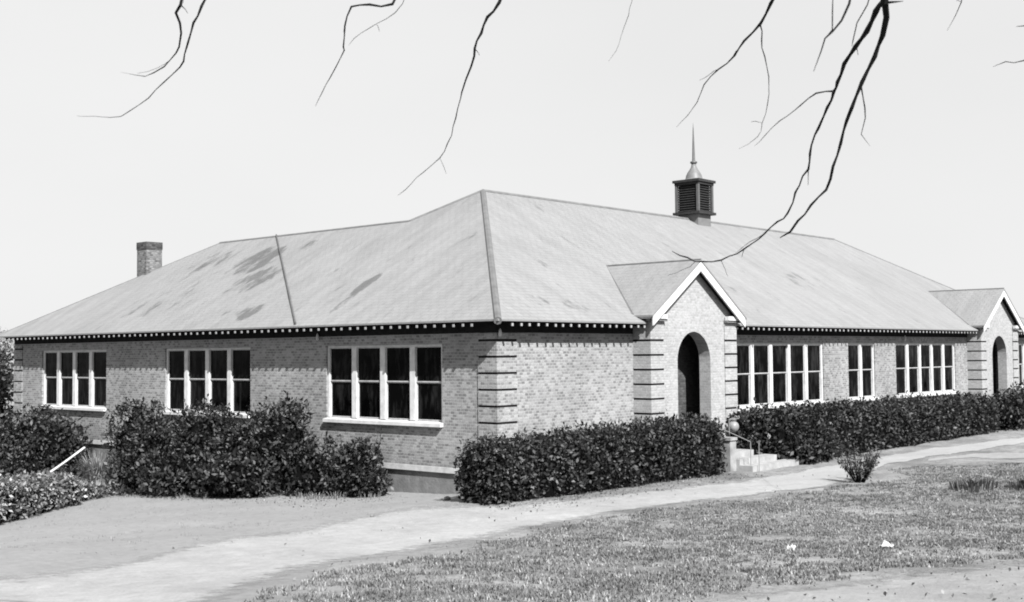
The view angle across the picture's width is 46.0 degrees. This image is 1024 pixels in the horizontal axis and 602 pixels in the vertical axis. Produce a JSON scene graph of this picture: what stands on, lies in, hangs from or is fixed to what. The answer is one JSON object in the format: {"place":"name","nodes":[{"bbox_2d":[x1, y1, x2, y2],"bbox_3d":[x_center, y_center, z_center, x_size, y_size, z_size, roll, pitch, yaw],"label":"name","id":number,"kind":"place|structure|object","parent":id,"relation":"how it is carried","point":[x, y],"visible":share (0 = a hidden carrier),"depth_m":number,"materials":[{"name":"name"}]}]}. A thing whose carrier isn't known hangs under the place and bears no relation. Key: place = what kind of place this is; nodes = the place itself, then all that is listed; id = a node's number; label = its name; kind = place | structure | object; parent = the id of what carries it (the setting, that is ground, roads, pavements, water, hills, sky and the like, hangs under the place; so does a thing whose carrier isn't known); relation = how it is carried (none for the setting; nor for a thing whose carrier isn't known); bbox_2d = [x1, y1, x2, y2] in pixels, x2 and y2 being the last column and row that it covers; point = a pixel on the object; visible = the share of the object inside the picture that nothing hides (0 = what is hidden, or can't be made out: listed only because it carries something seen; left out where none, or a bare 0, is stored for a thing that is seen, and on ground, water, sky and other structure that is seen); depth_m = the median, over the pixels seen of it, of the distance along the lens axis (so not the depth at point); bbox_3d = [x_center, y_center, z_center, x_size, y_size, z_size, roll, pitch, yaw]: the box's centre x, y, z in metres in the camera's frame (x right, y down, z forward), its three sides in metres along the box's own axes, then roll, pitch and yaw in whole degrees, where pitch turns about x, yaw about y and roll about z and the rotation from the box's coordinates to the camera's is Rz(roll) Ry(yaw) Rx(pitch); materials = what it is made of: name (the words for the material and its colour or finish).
{"place":"outdoors","nodes":[
{"label":"outdoors","id":0,"kind":"place"},
{"bbox_2d":[0,469,876,601],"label":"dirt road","id":1,"kind":"structure","parent":0,"point":[198,572],"depth_m":18.90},
{"bbox_2d":[0,362,1023,601],"bbox_3d":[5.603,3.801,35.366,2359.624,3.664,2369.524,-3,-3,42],"label":"ground","id":2,"kind":"structure","parent":0,"point":[63,555],"depth_m":22.57,"materials":[{"name":"plant"}]},
{"bbox_2d":[0,350,14,433],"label":"garden tree","id":3,"kind":"object","parent":2,"relation":"on","point":[5,386],"visible":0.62,"depth_m":50.40,"materials":[{"name":"grey plant"}]},
{"bbox_2d":[0,328,14,383],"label":"distant tree","id":4,"kind":"object","parent":2,"relation":"on","point":[6,344],"visible":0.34,"depth_m":90.56,"materials":[{"name":"grey plant"}]},
{"bbox_2d":[0,402,96,476],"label":"bush","id":5,"kind":"object","parent":2,"relation":"on","point":[37,443],"visible":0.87,"depth_m":39.40,"materials":[{"name":"black plant"}]},
{"bbox_2d":[0,468,115,524],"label":"hedge","id":6,"kind":"object","parent":2,"relation":"on","point":[23,494],"visible":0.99,"depth_m":29.07,"materials":[{"name":"grey plant"}]},
{"bbox_2d":[50,447,84,471],"bbox_3d":[-13.884,5.156,37.376,0.080,1.082,2.706,-1,-3,7],"label":"sloping rail","id":7,"kind":"object","parent":2,"relation":"on","point":[68,459],"visible":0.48,"depth_m":37.62,"materials":[{"name":"white metal"}]},
{"bbox_2d":[72,449,122,485],"bbox_3d":[-12.134,4.988,35.466,1.569,1.306,1.591,-3,-3,42],"label":"grass clump","id":8,"kind":"object","parent":2,"relation":"on","point":[93,468],"visible":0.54,"depth_m":35.13,"materials":[{"name":"plant"}]},
{"bbox_2d":[97,390,342,498],"bbox_3d":[-8.630,4.016,33.517,9.639,3.111,3.870,-3,-3,42],"label":"bush","id":9,"kind":"object","parent":2,"relation":"on","point":[205,453],"visible":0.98,"depth_m":32.46,"materials":[{"name":"black plant"}]},
{"bbox_2d":[317,428,393,497],"bbox_3d":[-4.021,4.149,30.623,2.356,1.838,1.481,-3,-3,42],"label":"bush","id":10,"kind":"object","parent":2,"relation":"on","point":[353,471],"visible":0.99,"depth_m":30.24,"materials":[{"name":"black plant"}]},
{"bbox_2d":[0,127,1023,493],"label":"school building","id":11,"kind":"structure","parent":2,"relation":"on","point":[426,343],"depth_m":36.41,"materials":[{"name":"brick"}]},
{"bbox_2d":[38,350,106,410],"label":"window frame","id":12,"kind":"structure","parent":11,"relation":"in","point":[72,379],"depth_m":41.98,"materials":[{"name":"white paint"}]},
{"bbox_2d":[163,347,249,417],"bbox_3d":[-9.277,2.460,36.706,4.528,2.059,0.285,-3,-3,42],"label":"window frame","id":13,"kind":"structure","parent":11,"relation":"in","point":[192,373],"depth_m":36.69,"materials":[{"name":"white paint"}]},
{"bbox_2d":[322,344,442,426],"bbox_3d":[-3.379,2.178,31.468,4.512,2.059,0.285,-3,-3,42],"label":"window frame","id":14,"kind":"structure","parent":11,"relation":"in","point":[401,385],"depth_m":31.43,"materials":[{"name":"white paint"}]},
{"bbox_2d":[736,343,827,410],"bbox_3d":[8.668,2.395,38.935,0.285,2.059,5.850,-3,-3,42],"label":"window frame","id":15,"kind":"structure","parent":11,"relation":"in","point":[775,373],"depth_m":38.99,"materials":[{"name":"white paint"}]},
{"bbox_2d":[848,343,878,400],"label":"window frame","id":16,"kind":"structure","parent":11,"relation":"in","point":[860,355],"depth_m":43.27,"materials":[{"name":"white paint"}]},
{"bbox_2d":[896,343,955,397],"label":"window frame","id":17,"kind":"structure","parent":11,"relation":"in","point":[927,368],"depth_m":47.62,"materials":[{"name":"white paint"}]},
{"bbox_2d":[1019,344,1023,388],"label":"window frame","id":18,"kind":"structure","parent":11,"relation":"in","point":[1021,346],"depth_m":55.75,"materials":[{"name":"white paint"}]},
{"bbox_2d":[82,0,1023,275],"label":"bare tree","id":19,"kind":"object","parent":2,"relation":"on","point":[884,4],"visible":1,"depth_m":6.54,"materials":[{"name":"black plant"}]},
{"bbox_2d":[452,409,727,504],"bbox_3d":[2.218,3.707,29.658,1.856,1.883,9.354,-3,-3,44],"label":"hedge","id":20,"kind":"object","parent":2,"relation":"on","point":[601,457],"visible":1,"depth_m":28.49,"materials":[{"name":"black plant"}]},
{"bbox_2d":[720,437,798,471],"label":"entrance steps","id":21,"kind":"structure","parent":2,"relation":"on","point":[738,460],"depth_m":33.35,"materials":[{"name":"concrete"}]},
{"bbox_2d":[701,419,759,471],"bbox_3d":[5.988,3.991,33.487,1.820,1.413,0.160,-2,-3,37],"label":"handrail","id":22,"kind":"object","parent":21,"relation":"on","point":[750,447],"visible":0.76,"depth_m":32.99,"materials":[{"name":"metal"}]},
{"bbox_2d":[728,418,738,436],"bbox_3d":[6.195,3.741,33.691,0.484,0.946,0.310,0,-3,-19],"label":"globe lamp","id":23,"kind":"object","parent":21,"relation":"on","point":[733,425],"visible":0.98,"depth_m":33.57,"materials":[{"name":"white glass"}]},
{"bbox_2d":[786,544,795,550],"bbox_3d":[4.088,3.610,17.706,0.120,0.117,0.135,-3,-3,42],"label":"paper scrap","id":24,"kind":"object","parent":2,"relation":"on","point":[788,547],"visible":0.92,"depth_m":17.70,"materials":[{"name":"white paper"}]},
{"bbox_2d":[760,412,841,464],"bbox_3d":[8.621,4.075,35.894,1.820,1.638,3.059,-3,-3,42],"label":"bush","id":25,"kind":"object","parent":2,"relation":"on","point":[809,449],"visible":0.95,"depth_m":35.18,"materials":[{"name":"black plant"}]},
{"bbox_2d":[835,446,880,482],"bbox_3d":[8.671,4.084,30.137,1.099,0.929,1.274,-2,-3,26],"label":"shrub","id":26,"kind":"object","parent":2,"relation":"on","point":[855,471],"visible":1,"depth_m":30.01,"materials":[{"name":"grey plant"}]},
{"bbox_2d":[726,389,1001,458],"bbox_3d":[12.876,4.076,41.550,2.015,2.061,18.815,-3,-3,41],"label":"hedge","id":27,"kind":"object","parent":2,"relation":"on","point":[894,421],"visible":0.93,"depth_m":39.94,"materials":[{"name":"black plant"}]},
{"bbox_2d":[879,540,893,547],"bbox_3d":[5.593,3.630,18.037,0.159,0.110,0.215,-3,-3,42],"label":"paper scrap","id":28,"kind":"object","parent":2,"relation":"on","point":[886,544],"visible":0.96,"depth_m":18.04,"materials":[{"name":"white paper"}]},
{"bbox_2d":[946,472,1023,492],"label":"shrub","id":29,"kind":"object","parent":2,"relation":"on","point":[965,484],"visible":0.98,"depth_m":28.26,"materials":[{"name":"grey plant"}]},
{"bbox_2d":[991,380,1023,430],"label":"bush","id":30,"kind":"object","parent":2,"relation":"on","point":[1011,414],"visible":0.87,"depth_m":48.73,"materials":[{"name":"black plant"}]},
{"bbox_2d":[0,0,1023,361],"label":"sky","id":31,"kind":"structure","parent":0,"point":[237,143],"materials":[{"name":"white"}]},
{"bbox_2d":[2,462,1023,601],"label":"grass","id":32,"kind":"structure","parent":0,"point":[651,556],"depth_m":18.07,"materials":[{"name":"plant"}]},
{"bbox_2d":[110,462,1023,601],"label":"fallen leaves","id":33,"kind":"object","parent":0,"point":[845,560],"visible":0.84,"depth_m":20.27,"materials":[{"name":"white plant"}]},
{"bbox_2d":[709,564,1023,601],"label":"verge path","id":34,"kind":"structure","parent":0,"point":[978,585],"depth_m":13.17,"materials":[{"name":"grey soil"}]},
{"bbox_2d":[762,437,1023,489],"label":"front path","id":35,"kind":"structure","parent":0,"point":[819,477],"depth_m":33.22,"materials":[{"name":"concrete"}]},
{"bbox_2d":[927,452,1023,460],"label":"yard path","id":36,"kind":"structure","parent":0,"point":[1001,455],"depth_m":37.06,"materials":[{"name":"grey concrete"}]}
]}

